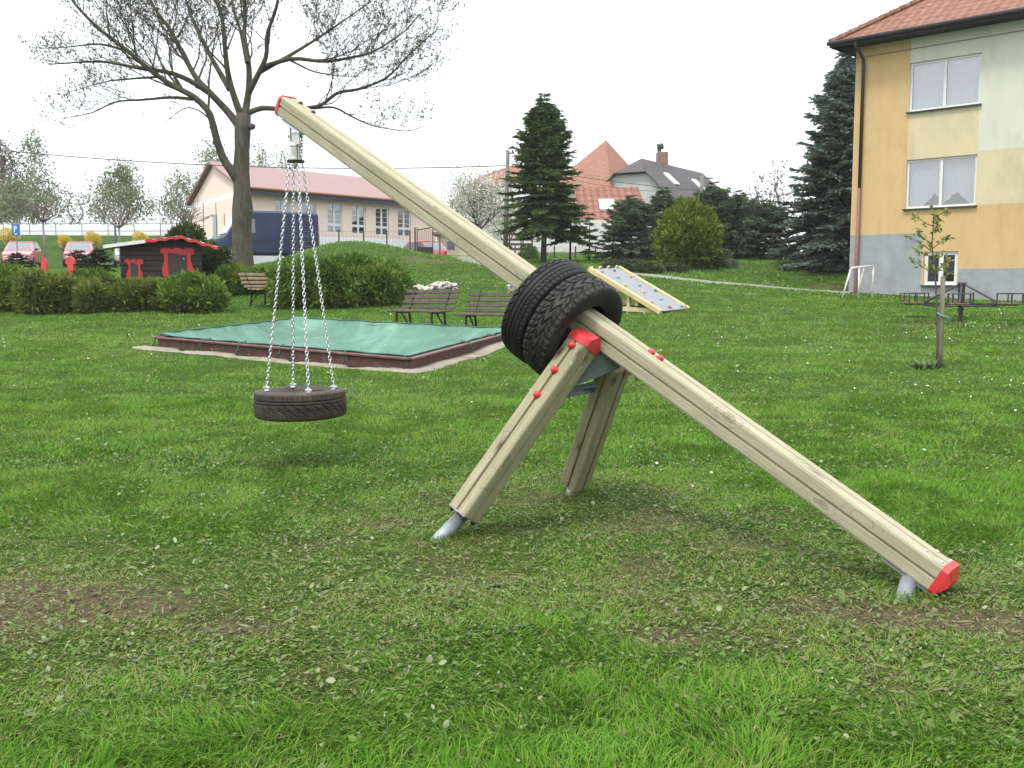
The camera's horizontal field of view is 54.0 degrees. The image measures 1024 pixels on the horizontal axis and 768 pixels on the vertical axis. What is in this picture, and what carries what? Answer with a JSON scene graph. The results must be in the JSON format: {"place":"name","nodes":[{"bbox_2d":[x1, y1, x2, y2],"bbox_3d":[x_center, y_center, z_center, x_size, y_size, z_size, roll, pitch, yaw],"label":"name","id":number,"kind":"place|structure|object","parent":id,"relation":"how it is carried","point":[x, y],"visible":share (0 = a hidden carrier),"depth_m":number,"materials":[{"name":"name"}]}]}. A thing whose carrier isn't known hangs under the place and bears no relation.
{"place":"outdoors","nodes":[
{"label":"outdoors","id":0,"kind":"place"},
{"bbox_2d":[1,125,498,154],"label":"overhead wire","id":1,"kind":"object","parent":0,"point":[250,143],"visible":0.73,"depth_m":51.03,"materials":[{"name":"metal"}]},
{"bbox_2d":[1,119,500,151],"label":"overhead wire","id":2,"kind":"object","parent":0,"point":[229,136],"visible":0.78,"depth_m":51.00,"materials":[{"name":"metal"}]},
{"bbox_2d":[132,341,504,372],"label":"paving","id":3,"kind":"structure","parent":0,"point":[487,349],"depth_m":14.99,"materials":[{"name":"concrete"}]},
{"bbox_2d":[153,323,501,368],"bbox_3d":[-2.980,-0.751,17.456,7.161,0.431,4.674,4,7,34],"label":"sandpit","id":4,"kind":"object","parent":3,"relation":"on","point":[354,359],"visible":0.47,"depth_m":14.98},
{"bbox_2d":[152,315,500,368],"bbox_3d":[-3.005,-0.666,17.401,6.979,0.807,4.626,4,7,34],"label":"sandpit cover","id":5,"kind":"object","parent":4,"relation":"on","point":[393,338],"visible":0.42,"depth_m":19.21,"materials":[{"name":"fabric"}]},
{"bbox_2d":[0,0,911,251],"label":"sky","id":6,"kind":"structure","parent":0,"point":[725,86],"materials":[{"name":"white"}]},
{"bbox_2d":[0,235,1023,767],"bbox_3d":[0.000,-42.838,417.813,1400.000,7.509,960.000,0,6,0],"label":"ground","id":7,"kind":"structure","parent":0,"point":[54,253],"depth_m":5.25,"materials":[{"name":"plant"}]},
{"bbox_2d":[0,227,20,245],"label":"forsythia bush","id":8,"kind":"object","parent":7,"relation":"on","point":[7,237],"visible":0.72,"depth_m":69.15,"materials":[{"name":"plant"}]},
{"bbox_2d":[11,224,19,264],"bbox_3d":[-25.404,-6.878,51.584,0.420,2.631,0.100,0,6,0],"label":"parking sign","id":9,"kind":"object","parent":7,"relation":"on","point":[16,230],"visible":0.95,"depth_m":51.45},
{"bbox_2d":[0,130,33,224],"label":"birch tree","id":10,"kind":"object","parent":7,"relation":"on","point":[3,161],"visible":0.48,"depth_m":93.47,"materials":[{"name":"plant"}]},
{"bbox_2d":[0,260,36,311],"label":"yew bush","id":11,"kind":"object","parent":7,"relation":"on","point":[7,270],"visible":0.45,"depth_m":25.19,"materials":[{"name":"plant"}]},
{"bbox_2d":[4,252,36,267],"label":"young conifer","id":12,"kind":"object","parent":7,"relation":"on","point":[12,259],"visible":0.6,"depth_m":41.63,"materials":[{"name":"green plant"}]},
{"bbox_2d":[1,241,42,266],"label":"parked car","id":13,"kind":"object","parent":7,"relation":"on","point":[32,250],"visible":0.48,"depth_m":56.80,"materials":[{"name":"red paint"}]},
{"bbox_2d":[0,168,58,224],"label":"birch tree","id":14,"kind":"object","parent":7,"relation":"on","point":[10,205],"visible":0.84,"depth_m":90.12,"materials":[{"name":"green plant"}]},
{"bbox_2d":[8,194,65,257],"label":"street tree","id":15,"kind":"object","parent":7,"relation":"on","point":[42,220],"visible":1,"depth_m":54.25,"materials":[{"name":"plant"}]},
{"bbox_2d":[1,123,76,224],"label":"birch tree","id":16,"kind":"object","parent":7,"relation":"on","point":[32,173],"visible":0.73,"depth_m":94.38,"materials":[{"name":"green plant"}]},
{"bbox_2d":[7,266,81,313],"bbox_3d":[-11.529,-2.262,25.012,1.917,1.385,1.504,0,6,0],"label":"yew bush","id":17,"kind":"object","parent":7,"relation":"on","point":[53,291],"visible":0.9,"depth_m":24.70,"materials":[{"name":"plant"}]},
{"bbox_2d":[58,234,71,251],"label":"forsythia bush","id":18,"kind":"object","parent":7,"relation":"on","point":[62,242],"visible":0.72,"depth_m":68.22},
{"bbox_2d":[57,177,82,224],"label":"bare tree","id":19,"kind":"object","parent":7,"relation":"on","point":[68,211],"visible":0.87,"depth_m":98.64,"materials":[{"name":"plant"}]},
{"bbox_2d":[65,256,75,272],"bbox_3d":[-11.858,-2.815,27.054,0.260,1.251,0.100,0,6,0],"label":"red post","id":20,"kind":"object","parent":7,"relation":"on","point":[70,262],"visible":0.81,"depth_m":26.97,"materials":[{"name":"paint"}]},
{"bbox_2d":[66,185,91,224],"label":"bare tree","id":21,"kind":"object","parent":7,"relation":"on","point":[81,207],"visible":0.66,"depth_m":100.64,"materials":[{"name":"plant"}]},
{"bbox_2d":[64,250,94,268],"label":"young conifer","id":22,"kind":"object","parent":7,"relation":"on","point":[76,254],"visible":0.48,"depth_m":39.54,"materials":[{"name":"green plant"}]},
{"bbox_2d":[61,241,98,266],"bbox_3d":[-25.126,-7.554,58.541,1.920,1.474,3.881,-2,6,-18],"label":"parked car","id":23,"kind":"object","parent":7,"relation":"on","point":[88,246],"visible":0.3,"depth_m":57.80,"materials":[{"name":"red paint"}]},
{"bbox_2d":[0,223,178,235],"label":"white wall","id":24,"kind":"structure","parent":7,"relation":"on","point":[107,229],"depth_m":75.30,"materials":[{"name":"paint"}]},
{"bbox_2d":[70,276,111,313],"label":"yew bush","id":25,"kind":"object","parent":7,"relation":"on","point":[89,295],"visible":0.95,"depth_m":24.53,"materials":[{"name":"plant"}]},
{"bbox_2d":[84,230,101,248],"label":"forsythia bush","id":26,"kind":"object","parent":7,"relation":"on","point":[95,241],"visible":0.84,"depth_m":68.25,"materials":[{"name":"plant"}]},
{"bbox_2d":[70,266,119,286],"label":"yew bush","id":27,"kind":"object","parent":7,"relation":"on","point":[108,278],"visible":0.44,"depth_m":27.08,"materials":[{"name":"plant"}]},
{"bbox_2d":[76,248,120,271],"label":"young conifer","id":28,"kind":"object","parent":7,"relation":"on","point":[95,257],"visible":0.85,"depth_m":35.60,"materials":[{"name":"green plant"}]},
{"bbox_2d":[80,170,142,224],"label":"bare tree","id":29,"kind":"object","parent":7,"relation":"on","point":[97,185],"visible":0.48,"depth_m":94.63,"materials":[{"name":"plant"}]},
{"bbox_2d":[93,202,144,265],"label":"street tree","id":30,"kind":"object","parent":7,"relation":"on","point":[119,226],"visible":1,"depth_m":59.30,"materials":[{"name":"plant"}]},
{"bbox_2d":[77,151,170,224],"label":"birch tree","id":31,"kind":"object","parent":7,"relation":"on","point":[129,193],"visible":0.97,"depth_m":90.17,"materials":[{"name":"green plant"}]},
{"bbox_2d":[132,231,148,240],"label":"forsythia bush","id":32,"kind":"object","parent":7,"relation":"on","point":[141,235],"visible":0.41,"depth_m":68.22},
{"bbox_2d":[104,275,183,311],"bbox_3d":[-9.233,-2.206,25.210,1.989,1.120,1.252,-3,7,-31],"label":"yew bush","id":33,"kind":"object","parent":7,"relation":"on","point":[136,293],"visible":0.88,"depth_m":24.83,"materials":[{"name":"plant"}]},
{"bbox_2d":[103,235,217,297],"bbox_3d":[-10.000,-3.229,28.616,2.980,1.889,2.460,-2,6,-21],"label":"playhouse","id":34,"kind":"object","parent":7,"relation":"on","point":[163,257],"visible":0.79,"depth_m":27.73,"materials":[{"name":"wood"}]},
{"bbox_2d":[125,259,142,278],"bbox_3d":[-10.337,-3.037,27.520,0.479,0.784,0.046,-2,6,-21],"label":"window","id":35,"kind":"structure","parent":34,"relation":"in","point":[134,270],"depth_m":27.51,"materials":[{"name":"red paint"}]},
{"bbox_2d":[160,248,193,277],"bbox_3d":[-9.277,-3.229,27.895,0.885,1.095,0.080,-2,6,-21],"label":"door","id":36,"kind":"structure","parent":34,"relation":"in","point":[177,260],"depth_m":27.88,"materials":[{"name":"red paint"}]},
{"bbox_2d":[157,164,196,224],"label":"birch tree","id":37,"kind":"object","parent":7,"relation":"on","point":[183,187],"visible":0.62,"depth_m":78.69,"materials":[{"name":"green plant"}]},
{"bbox_2d":[156,196,212,223],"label":"street tree","id":38,"kind":"object","parent":7,"relation":"on","point":[183,217],"visible":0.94,"depth_m":51.28,"materials":[{"name":"plant"}]},
{"bbox_2d":[159,202,224,237],"bbox_3d":[-17.937,-8.242,56.464,3.645,3.861,0.050,0,6,0],"label":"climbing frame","id":39,"kind":"object","parent":7,"relation":"on","point":[214,217],"visible":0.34,"depth_m":56.35,"materials":[{"name":"metal"}]},
{"bbox_2d":[156,269,232,312],"bbox_3d":[-7.881,-2.246,24.890,1.959,1.280,1.521,0,6,0],"label":"yew bush","id":40,"kind":"object","parent":7,"relation":"on","point":[198,291],"visible":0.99,"depth_m":24.54,"materials":[{"name":"plant"}]},
{"bbox_2d":[164,221,234,275],"bbox_3d":[-9.724,-3.950,30.923,2.466,2.254,1.710,0,6,0],"label":"juniper bush","id":41,"kind":"object","parent":7,"relation":"on","point":[213,260],"visible":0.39,"depth_m":30.63,"materials":[{"name":"plant"}]},
{"bbox_2d":[188,139,228,191],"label":"birch tree","id":42,"kind":"object","parent":7,"relation":"on","point":[214,154],"visible":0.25,"depth_m":90.17,"materials":[{"name":"green plant"}]},
{"bbox_2d":[214,261,269,294],"bbox_3d":[-7.690,-3.016,29.183,1.974,1.123,1.614,0,6,0],"label":"yew bush","id":43,"kind":"object","parent":7,"relation":"on","point":[227,272],"visible":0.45,"depth_m":28.81,"materials":[{"name":"plant"}]},
{"bbox_2d":[18,0,468,274],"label":"bare tree","id":44,"kind":"object","parent":7,"relation":"on","point":[242,204],"visible":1,"depth_m":33.14,"materials":[{"name":"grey plant"}]},
{"bbox_2d":[250,140,273,166],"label":"birch tree","id":45,"kind":"object","parent":7,"relation":"on","point":[261,160],"visible":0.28,"depth_m":98.08,"materials":[{"name":"green plant"}]},
{"bbox_2d":[238,271,287,306],"bbox_3d":[-6.529,-2.525,26.717,0.735,0.965,1.500,3,6,24],"label":"park bench","id":46,"kind":"object","parent":7,"relation":"on","point":[252,288],"visible":0.56,"depth_m":26.35,"materials":[{"name":"wood"}]},
{"bbox_2d":[208,211,319,258],"bbox_3d":[-13.352,-7.856,53.474,5.820,2.596,2.400,-3,6,-27],"label":"delivery van","id":47,"kind":"object","parent":7,"relation":"on","point":[266,231],"visible":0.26,"depth_m":52.86,"materials":[{"name":"blue paint"}]},
{"bbox_2d":[270,144,300,169],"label":"birch tree","id":48,"kind":"object","parent":7,"relation":"on","point":[285,164],"visible":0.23,"depth_m":98.39,"materials":[{"name":"green plant"}]},
{"bbox_2d":[262,252,352,308],"bbox_3d":[-5.266,-2.611,25.959,2.338,1.641,1.687,0,6,0],"label":"yew bush","id":49,"kind":"object","parent":7,"relation":"on","point":[331,264],"visible":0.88,"depth_m":25.58,"materials":[{"name":"plant"}]},
{"bbox_2d":[186,161,435,263],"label":"pink hall","id":50,"kind":"structure","parent":7,"relation":"on","point":[344,203],"depth_m":63.92,"materials":[{"name":"paint"}]},
{"bbox_2d":[275,199,289,211],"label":"window","id":51,"kind":"structure","parent":50,"relation":"in","point":[279,203],"depth_m":60.34,"materials":[{"name":"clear glass"}]},
{"bbox_2d":[302,201,315,212],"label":"window","id":52,"kind":"structure","parent":50,"relation":"in","point":[304,203],"depth_m":61.88,"materials":[{"name":"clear glass"}]},
{"bbox_2d":[327,203,341,233],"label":"window","id":53,"kind":"structure","parent":50,"relation":"in","point":[334,214],"depth_m":63.44,"materials":[{"name":"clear glass"}]},
{"bbox_2d":[351,205,364,234],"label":"window","id":54,"kind":"structure","parent":50,"relation":"in","point":[357,212],"depth_m":64.91,"materials":[{"name":"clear glass"}]},
{"bbox_2d":[375,207,387,235],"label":"window","id":55,"kind":"structure","parent":50,"relation":"in","point":[381,213],"depth_m":66.40,"materials":[{"name":"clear glass"}]},
{"bbox_2d":[397,209,409,235],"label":"window","id":56,"kind":"structure","parent":50,"relation":"in","point":[403,215],"depth_m":67.95,"materials":[{"name":"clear glass"}]},
{"bbox_2d":[290,230,410,254],"bbox_3d":[-7.893,-6.440,49.105,5.897,2.099,0.070,0,6,0],"label":"wire fence","id":57,"kind":"object","parent":7,"relation":"on","point":[363,236],"visible":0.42,"depth_m":49.02,"materials":[{"name":"metal"}]},
{"bbox_2d":[320,249,416,307],"bbox_3d":[-3.782,-2.715,26.271,2.660,1.662,1.857,-2,6,-20],"label":"yew bush","id":58,"kind":"object","parent":7,"relation":"on","point":[368,278],"visible":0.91,"depth_m":25.91,"materials":[{"name":"plant"}]},
{"bbox_2d":[387,287,459,324],"bbox_3d":[-1.814,-1.512,20.715,1.380,0.965,0.735,4,7,33],"label":"park bench","id":59,"kind":"object","parent":7,"relation":"on","point":[409,308],"visible":0.92,"depth_m":20.75,"materials":[{"name":"wood"}]},
{"bbox_2d":[414,227,432,253],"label":"metal gate","id":60,"kind":"structure","parent":7,"relation":"on","point":[425,249],"depth_m":49.55,"materials":[{"name":"metal"}]},
{"bbox_2d":[403,241,447,254],"bbox_3d":[-5.493,-7.680,59.534,1.920,1.474,3.881,-4,7,-38],"label":"parked car","id":61,"kind":"object","parent":7,"relation":"on","point":[444,250],"visible":0.05,"depth_m":58.31,"materials":[{"name":"red paint"}]},
{"bbox_2d":[403,280,456,293],"bbox_3d":[-2.424,-2.799,29.275,1.700,0.470,0.362,-3,6,-25],"label":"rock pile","id":62,"kind":"object","parent":7,"relation":"on","point":[443,285],"visible":0.48,"depth_m":29.27,"materials":[{"name":"white stone"}]},
{"bbox_2d":[433,232,468,255],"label":"yard annex","id":63,"kind":"object","parent":7,"relation":"on","point":[448,245],"visible":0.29,"depth_m":65.42,"materials":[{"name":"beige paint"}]},
{"bbox_2d":[427,155,525,247],"bbox_3d":[-1.645,-8.733,49.570,5.410,5.345,5.632,-2,6,-24],"label":"blossom tree","id":64,"kind":"object","parent":7,"relation":"on","point":[480,198],"visible":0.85,"depth_m":48.80,"materials":[{"name":"plant"}]},
{"bbox_2d":[454,290,513,325],"bbox_3d":[-0.322,-1.389,20.006,1.500,0.965,0.734,3,6,24],"label":"park bench","id":65,"kind":"object","parent":7,"relation":"on","point":[476,309],"visible":0.48,"depth_m":20.23,"materials":[{"name":"wood"}]},
{"bbox_2d":[478,189,536,247],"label":"blossom tree","id":66,"kind":"object","parent":7,"relation":"on","point":[494,225],"visible":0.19,"depth_m":54.13,"materials":[{"name":"plant"}]},
{"bbox_2d":[1,487,1014,719],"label":"soil clods","id":67,"kind":"object","parent":7,"relation":"on","point":[866,606],"visible":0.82,"depth_m":4.30,"materials":[{"name":"soil"}]},
{"bbox_2d":[503,150,513,247],"bbox_3d":[-0.174,-8.159,46.423,0.548,5.236,0.260,0,6,0],"label":"utility pole","id":68,"kind":"object","parent":7,"relation":"on","point":[506,211],"visible":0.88,"depth_m":46.29,"materials":[{"name":"concrete"}]},
{"bbox_2d":[0,150,505,168],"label":"overhead wire","id":69,"kind":"object","parent":68,"relation":"attached to","point":[249,166],"visible":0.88,"depth_m":46.22,"materials":[{"name":"metal"}]},
{"bbox_2d":[512,166,781,194],"bbox_3d":[9.351,-10.586,53.719,24.046,0.395,0.029,-4,7,-38],"label":"overhead wire","id":70,"kind":"object","parent":68,"relation":"attached to","point":[669,187],"visible":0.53,"depth_m":52.20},
{"bbox_2d":[0,433,1023,767],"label":"grass clippings","id":71,"kind":"object","parent":7,"relation":"on","point":[498,589],"depth_m":4.59,"materials":[{"name":"plant"}]},
{"bbox_2d":[508,233,532,258],"bbox_3d":[0.385,-6.170,45.097,1.109,1.211,0.090,0,6,0],"label":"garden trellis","id":72,"kind":"object","parent":7,"relation":"on","point":[521,243],"visible":0.46,"depth_m":45.04,"materials":[{"name":"wood"}]},
{"bbox_2d":[518,244,539,258],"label":"shrub","id":73,"kind":"object","parent":7,"relation":"on","point":[534,251],"visible":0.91,"depth_m":44.74,"materials":[{"name":"plant"}]},
{"bbox_2d":[450,140,627,251],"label":"orange roof house","id":74,"kind":"structure","parent":7,"relation":"on","point":[605,159],"depth_m":78.19,"materials":[{"name":"tile"}]},
{"bbox_2d":[490,92,595,261],"bbox_3d":[1.254,-8.440,41.275,4.335,6.924,4.074,-2,6,-17],"label":"spruce tree","id":75,"kind":"object","parent":7,"relation":"on","point":[543,154],"visible":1,"depth_m":40.72,"materials":[{"name":"green plant"}]},
{"bbox_2d":[514,246,595,257],"bbox_3d":[2.564,-6.092,47.130,4.905,0.753,0.070,0,6,0],"label":"wire fence","id":76,"kind":"object","parent":7,"relation":"on","point":[554,252],"visible":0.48,"depth_m":47.12,"materials":[{"name":"metal"}]},
{"bbox_2d":[517,220,619,251],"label":"white outbuilding","id":77,"kind":"structure","parent":7,"relation":"on","point":[562,247],"depth_m":61.46,"materials":[{"name":"paint"}]},
{"bbox_2d":[547,199,596,259],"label":"spruce tree","id":78,"kind":"object","parent":7,"relation":"on","point":[557,240],"visible":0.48,"depth_m":42.08,"materials":[{"name":"green plant"}]},
{"bbox_2d":[577,217,605,260],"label":"spruce tree","id":79,"kind":"object","parent":7,"relation":"on","point":[589,252],"visible":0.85,"depth_m":42.89,"materials":[{"name":"green plant"}]},
{"bbox_2d":[575,186,642,248],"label":"red tiled barn","id":80,"kind":"structure","parent":7,"relation":"on","point":[600,200],"depth_m":65.60,"materials":[{"name":"tile"}]},
{"bbox_2d":[598,199,615,210],"bbox_3d":[6.097,-11.498,64.476,1.000,0.849,1.380,0,6,0],"label":"roof window","id":81,"kind":"structure","parent":80,"relation":"in","point":[604,204],"depth_m":64.35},
{"bbox_2d":[274,95,959,601],"bbox_3d":[0.051,-0.430,5.686,4.668,2.960,1.604,3,6,28],"label":"tyre swing frame","id":82,"kind":"object","parent":7,"relation":"on","point":[606,353],"visible":0.97,"depth_m":5.46,"materials":[{"name":"brown wood"}]},
{"bbox_2d":[253,119,346,421],"bbox_3d":[-1.549,-0.828,7.264,0.666,2.155,0.669,0,6,0],"label":"hanging tyre swing","id":83,"kind":"object","parent":82,"relation":"hanging from","point":[291,402],"visible":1,"depth_m":7.16,"materials":[{"name":"rubber"}]},
{"bbox_2d":[501,258,590,363],"bbox_3d":[0.224,-0.412,5.841,0.184,0.646,0.646,39,27,31],"label":"car tyre","id":84,"kind":"object","parent":82,"relation":"on","point":[537,286],"visible":0.52,"depth_m":5.60,"materials":[{"name":"black rubber"}]},
{"bbox_2d":[523,273,622,374],"bbox_3d":[0.352,-0.312,5.750,0.198,0.650,0.650,39,27,31],"label":"car tyre","id":85,"kind":"object","parent":82,"relation":"on","point":[563,305],"visible":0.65,"depth_m":5.52,"materials":[{"name":"rubber"}]},
{"bbox_2d":[583,194,664,260],"bbox_3d":[5.147,-6.691,44.045,3.715,3.225,3.602,4,7,38],"label":"spruce tree","id":86,"kind":"object","parent":7,"relation":"on","point":[629,214],"visible":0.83,"depth_m":43.60,"materials":[{"name":"green plant"}]},
{"bbox_2d":[598,258,666,273],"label":"shrub","id":87,"kind":"object","parent":7,"relation":"on","point":[633,265],"visible":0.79,"depth_m":35.10,"materials":[{"name":"plant"}]},
{"bbox_2d":[588,265,689,313],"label":"climbing ramp","id":88,"kind":"structure","parent":7,"relation":"on","point":[648,295],"depth_m":25.67,"materials":[{"name":"brown wood"}]},
{"bbox_2d":[641,186,681,258],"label":"spruce tree","id":89,"kind":"object","parent":7,"relation":"on","point":[659,200],"visible":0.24,"depth_m":46.14,"materials":[{"name":"green plant"}]},
{"bbox_2d":[606,143,737,238],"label":"grey roof house","id":90,"kind":"structure","parent":7,"relation":"on","point":[652,174],"depth_m":74.74,"materials":[{"name":"stone"}]},
{"bbox_2d":[654,261,690,272],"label":"shrub","id":91,"kind":"object","parent":7,"relation":"on","point":[674,266],"visible":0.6,"depth_m":36.21,"materials":[{"name":"plant"}]},
{"bbox_2d":[648,195,725,268],"bbox_3d":[6.754,-5.822,38.729,3.050,3.064,3.418,0,6,0],"label":"thuja bush","id":92,"kind":"object","parent":7,"relation":"on","point":[687,224],"visible":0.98,"depth_m":37.97,"materials":[{"name":"plant"}]},
{"bbox_2d":[667,252,726,267],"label":"shrub","id":93,"kind":"object","parent":7,"relation":"on","point":[719,261],"visible":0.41,"depth_m":38.67,"materials":[{"name":"plant"}]},
{"bbox_2d":[688,181,745,258],"bbox_3d":[9.139,-7.196,45.547,4.025,3.931,4.044,0,6,0],"label":"spruce tree","id":94,"kind":"object","parent":7,"relation":"on","point":[713,195],"visible":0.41,"depth_m":44.85,"materials":[{"name":"green plant"}]},
{"bbox_2d":[724,258,740,267],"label":"shrub","id":95,"kind":"object","parent":7,"relation":"on","point":[736,263],"visible":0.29,"depth_m":39.12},
{"bbox_2d":[716,190,770,258],"bbox_3d":[10.200,-7.011,45.464,4.037,3.486,4.158,0,6,0],"label":"spruce tree","id":96,"kind":"object","parent":7,"relation":"on","point":[740,200],"visible":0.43,"depth_m":44.78,"materials":[{"name":"green plant"}]},
{"bbox_2d":[746,170,774,201],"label":"bare tree","id":97,"kind":"object","parent":7,"relation":"on","point":[760,177],"visible":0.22,"depth_m":71.10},
{"bbox_2d":[722,199,802,259],"bbox_3d":[11.073,-6.665,44.528,4.085,3.103,3.575,0,6,0],"label":"spruce tree","id":98,"kind":"object","parent":7,"relation":"on","point":[765,217],"visible":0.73,"depth_m":44.01,"materials":[{"name":"green plant"}]},
{"bbox_2d":[756,160,799,230],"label":"bare tree","id":99,"kind":"object","parent":7,"relation":"on","point":[778,198],"visible":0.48,"depth_m":68.95,"materials":[{"name":"plant"}]},
{"bbox_2d":[764,52,855,271],"bbox_3d":[12.986,-8.610,39.207,6.041,9.010,5.951,0,6,0],"label":"blue spruce","id":100,"kind":"object","parent":7,"relation":"on","point":[824,223],"visible":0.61,"depth_m":38.71,"materials":[{"name":"green plant"}]},
{"bbox_2d":[842,265,873,298],"bbox_3d":[10.522,-3.105,30.617,1.231,1.034,0.330,-4,7,-36],"label":"goal frame","id":101,"kind":"object","parent":7,"relation":"on","point":[859,279],"visible":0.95,"depth_m":30.46,"materials":[{"name":"white paint"}]},
{"bbox_2d":[902,358,946,368],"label":"dock plant","id":102,"kind":"object","parent":7,"relation":"on","point":[924,365],"visible":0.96,"depth_m":13.57,"materials":[{"name":"green plant"}]},
{"bbox_2d":[827,0,1023,300],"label":"apartment house","id":103,"kind":"structure","parent":7,"relation":"on","point":[939,108],"depth_m":31.49,"materials":[{"name":"paint"}]},
{"bbox_2d":[920,251,957,285],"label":"window","id":104,"kind":"structure","parent":103,"relation":"in","point":[951,280],"depth_m":32.03,"materials":[{"name":"white glass"}]},
{"bbox_2d":[902,154,976,209],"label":"window","id":105,"kind":"structure","parent":103,"relation":"in","point":[949,182],"depth_m":31.67,"materials":[{"name":"white glass"}]},
{"bbox_2d":[906,53,981,113],"bbox_3d":[13.460,-9.327,31.242,2.297,1.561,0.282,5,8,44],"label":"window","id":106,"kind":"structure","parent":103,"relation":"in","point":[953,82],"depth_m":31.28,"materials":[{"name":"white glass"}]},
{"bbox_2d":[904,205,954,368],"bbox_3d":[5.543,-1.275,13.404,0.639,2.224,0.746,3,6,30],"label":"young tree","id":107,"kind":"object","parent":7,"relation":"on","point":[935,230],"visible":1,"depth_m":13.46,"materials":[{"name":"green plant"}]},
{"bbox_2d":[937,276,951,368],"bbox_3d":[5.806,-0.800,13.518,0.223,1.284,0.090,0,6,0],"label":"tree stake","id":108,"kind":"object","parent":7,"relation":"on","point":[941,320],"visible":0.93,"depth_m":13.50,"materials":[{"name":"wood"}]},
{"bbox_2d":[900,282,1023,321],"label":"seat carousel","id":109,"kind":"object","parent":7,"relation":"on","point":[961,303],"visible":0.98,"depth_m":22.52,"materials":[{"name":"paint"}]},
{"bbox_2d":[632,272,849,292],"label":"path","id":110,"kind":"structure","parent":0,"point":[679,278],"depth_m":33.15,"materials":[{"name":"concrete"}]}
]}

